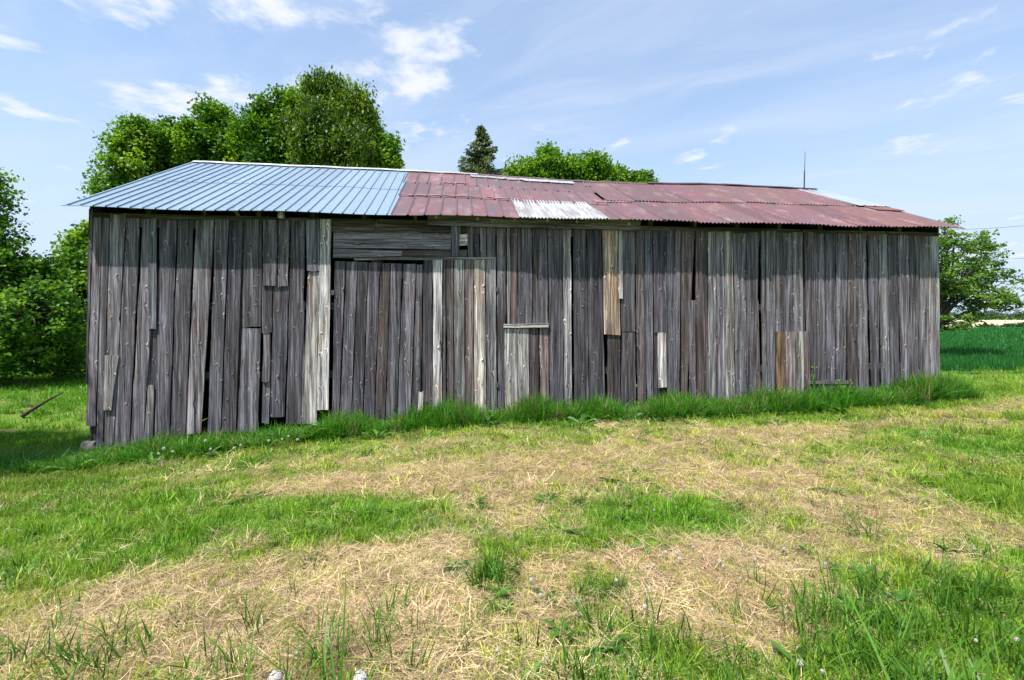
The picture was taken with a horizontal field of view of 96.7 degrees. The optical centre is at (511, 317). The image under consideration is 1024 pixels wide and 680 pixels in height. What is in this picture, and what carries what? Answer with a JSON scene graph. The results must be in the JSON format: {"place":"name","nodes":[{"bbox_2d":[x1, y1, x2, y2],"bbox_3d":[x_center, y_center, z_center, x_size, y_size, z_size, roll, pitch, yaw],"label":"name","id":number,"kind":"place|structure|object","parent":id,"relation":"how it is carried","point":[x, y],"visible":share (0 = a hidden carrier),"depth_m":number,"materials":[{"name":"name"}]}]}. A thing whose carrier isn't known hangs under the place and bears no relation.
{"place":"outdoors","nodes":[
{"label":"outdoors","id":0,"kind":"place"},
{"bbox_2d":[0,318,1023,679],"bbox_3d":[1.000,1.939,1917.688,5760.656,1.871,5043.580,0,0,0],"label":"ground","id":1,"kind":"structure","parent":0,"point":[386,534],"depth_m":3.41,"materials":[{"name":"beige plant"}]},
{"bbox_2d":[20,392,62,417],"bbox_3d":[-12.975,2.397,12.479,0.890,0.573,0.547,0,0,-35],"label":"fallen branch","id":2,"kind":"object","parent":1,"relation":"on","point":[33,408],"visible":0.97,"depth_m":12.32,"materials":[{"name":"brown wood"}]},
{"bbox_2d":[0,167,86,387],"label":"shade tree","id":3,"kind":"object","parent":1,"relation":"on","point":[43,337],"visible":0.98,"depth_m":17.05,"materials":[{"name":"green plant"}]},
{"bbox_2d":[9,270,86,367],"bbox_3d":[-25.549,0.181,22.889,9.320,6.093,5.779,0,0,0],"label":"shade tree","id":4,"kind":"object","parent":1,"relation":"on","point":[79,363],"visible":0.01,"depth_m":23.36,"materials":[{"name":"green plant"}]},
{"bbox_2d":[37,111,180,336],"bbox_3d":[-21.186,-4.330,25.120,8.029,14.240,5.810,0,0,0],"label":"maple tree","id":5,"kind":"object","parent":1,"relation":"on","point":[134,152],"visible":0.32,"depth_m":23.80,"materials":[{"name":"green plant"}]},
{"bbox_2d":[157,92,241,165],"bbox_3d":[-17.252,-4.817,26.783,6.305,15.256,5.469,0,0,0],"label":"maple tree","id":6,"kind":"object","parent":1,"relation":"on","point":[202,134],"visible":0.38,"depth_m":24.88,"materials":[{"name":"green plant"}]},
{"bbox_2d":[219,83,304,164],"bbox_3d":[-12.552,-4.876,25.067,6.130,15.632,4.087,0,0,0],"label":"maple tree","id":7,"kind":"object","parent":1,"relation":"on","point":[253,141],"visible":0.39,"depth_m":23.96,"materials":[{"name":"green plant"}]},
{"bbox_2d":[267,669,283,679],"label":"dandelion","id":8,"kind":"object","parent":1,"relation":"on","point":[276,675],"visible":1,"depth_m":1.54,"materials":[{"name":"white plant"}]},
{"bbox_2d":[269,64,386,167],"bbox_3d":[-9.176,-5.096,23.780,5.274,15.951,5.776,0,0,0],"label":"weeping tree","id":9,"kind":"object","parent":1,"relation":"on","point":[333,120],"visible":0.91,"depth_m":22.12,"materials":[{"name":"green plant"}]},
{"bbox_2d":[352,669,368,679],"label":"dandelion","id":10,"kind":"object","parent":1,"relation":"on","point":[362,674],"visible":1,"depth_m":1.55,"materials":[{"name":"white plant"}]},
{"bbox_2d":[368,130,405,168],"bbox_3d":[-7.529,-3.516,24.781,3.877,12.631,4.336,0,0,0],"label":"maple tree","id":11,"kind":"object","parent":1,"relation":"on","point":[391,149],"visible":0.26,"depth_m":23.43,"materials":[{"name":"green plant"}]},
{"bbox_2d":[457,123,508,175],"bbox_3d":[-1.950,-7.423,40.012,12.436,19.434,11.110,0,0,-42],"label":"spruce tree","id":12,"kind":"object","parent":1,"relation":"on","point":[477,162],"visible":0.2,"depth_m":39.53,"materials":[{"name":"green plant"}]},
{"bbox_2d":[486,403,496,426],"bbox_3d":[-0.376,1.788,8.314,0.211,0.464,0.273,0,0,0],"label":"leafy plant","id":13,"kind":"object","parent":1,"relation":"on","point":[491,422],"visible":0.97,"depth_m":8.28,"materials":[{"name":"green plant"}]},
{"bbox_2d":[0,366,999,477],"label":"tall grass","id":14,"kind":"structure","parent":1,"relation":"on","point":[904,392],"depth_m":8.58,"materials":[{"name":"green plant"}]},
{"bbox_2d":[0,373,1023,679],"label":"cut hay","id":15,"kind":"object","parent":1,"relation":"on","point":[440,571],"visible":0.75,"depth_m":2.95},
{"bbox_2d":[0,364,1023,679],"bbox_3d":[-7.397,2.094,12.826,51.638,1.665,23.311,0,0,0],"label":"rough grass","id":16,"kind":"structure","parent":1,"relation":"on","point":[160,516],"depth_m":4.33,"materials":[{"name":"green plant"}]},
{"bbox_2d":[0,415,1023,679],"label":"grass clumps","id":17,"kind":"object","parent":1,"relation":"on","point":[978,595],"visible":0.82,"depth_m":2.30,"materials":[{"name":"green plant"}]},
{"bbox_2d":[0,368,1023,679],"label":"straw stubble","id":18,"kind":"object","parent":1,"relation":"on","point":[768,486],"visible":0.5,"depth_m":3.29,"materials":[{"name":"plant"}]},
{"bbox_2d":[0,390,1023,679],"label":"broadleaf weeds","id":19,"kind":"object","parent":1,"relation":"on","point":[606,640],"visible":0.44,"depth_m":4.20,"materials":[{"name":"green plant"}]},
{"bbox_2d":[61,161,964,450],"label":"barn","id":20,"kind":"structure","parent":1,"relation":"on","point":[217,291],"depth_m":9.14,"materials":[{"name":"grey wood"}]},
{"bbox_2d":[331,260,498,421],"bbox_3d":[-1.854,0.494,8.855,3.188,3.278,0.101,0,0,-7],"label":"door","id":21,"kind":"structure","parent":20,"relation":"in","point":[470,380],"depth_m":8.82,"materials":[{"name":"grey wood"}]},
{"bbox_2d":[500,138,586,179],"bbox_3d":[2.101,-6.596,41.282,8.911,17.591,7.885,0,0,0],"label":"maple tree","id":22,"kind":"object","parent":1,"relation":"on","point":[550,162],"visible":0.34,"depth_m":38.90,"materials":[{"name":"green plant"}]},
{"bbox_2d":[571,148,633,181],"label":"maple tree","id":23,"kind":"object","parent":1,"relation":"on","point":[597,167],"visible":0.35,"depth_m":40.52,"materials":[{"name":"green plant"}]},
{"bbox_2d":[628,168,659,182],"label":"maple tree","id":24,"kind":"object","parent":1,"relation":"on","point":[642,176],"visible":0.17,"depth_m":41.44,"materials":[{"name":"green plant"}]},
{"bbox_2d":[796,659,803,678],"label":"dandelion","id":25,"kind":"object","parent":1,"relation":"on","point":[799,664],"visible":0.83,"depth_m":2.01,"materials":[{"name":"white plant"}]},
{"bbox_2d":[810,364,816,393],"bbox_3d":[6.448,1.436,9.690,0.100,0.894,0.182,0,0,0],"label":"leafy plant","id":26,"kind":"object","parent":1,"relation":"on","point":[813,378],"visible":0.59,"depth_m":9.71,"materials":[{"name":"green plant"}]},
{"bbox_2d":[825,379,858,398],"bbox_3d":[6.886,1.575,9.554,0.725,0.585,0.403,0,0,-8],"label":"leafy plant","id":27,"kind":"object","parent":1,"relation":"on","point":[841,387],"visible":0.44,"depth_m":9.47,"materials":[{"name":"green plant"}]},
{"bbox_2d":[945,308,1023,319],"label":"distant trees","id":28,"kind":"object","parent":1,"relation":"on","point":[1017,315],"visible":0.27,"depth_m":270.99,"materials":[{"name":"green plant"}]},
{"bbox_2d":[974,324,1004,327],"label":"field bush","id":29,"kind":"object","parent":1,"relation":"on","point":[996,326],"visible":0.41,"depth_m":65.61,"materials":[{"name":"green plant"}]},
{"bbox_2d":[0,0,1023,314],"label":"sky","id":30,"kind":"structure","parent":0,"point":[916,107],"materials":[{"name":"blue"}]},
{"bbox_2d":[939,326,1023,373],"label":"crop field","id":31,"kind":"structure","parent":0,"point":[975,370],"depth_m":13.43,"materials":[{"name":"green plant"}]},
{"bbox_2d":[937,215,1023,331],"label":"hawthorn tree","id":32,"kind":"object","parent":31,"relation":"on","point":[952,287],"visible":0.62,"depth_m":17.43,"materials":[{"name":"green plant"}]},
{"bbox_2d":[946,320,1023,327],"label":"tan field","id":33,"kind":"structure","parent":0,"point":[998,322],"depth_m":171.55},
{"bbox_2d":[1002,321,1015,327],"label":"field bush","id":34,"kind":"object","parent":33,"relation":"on","point":[1009,325],"visible":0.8,"depth_m":67.68,"materials":[{"name":"green plant"}]},
{"bbox_2d":[1014,322,1023,327],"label":"field bush","id":35,"kind":"object","parent":33,"relation":"on","point":[1020,324],"visible":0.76,"depth_m":66.88,"materials":[{"name":"green plant"}]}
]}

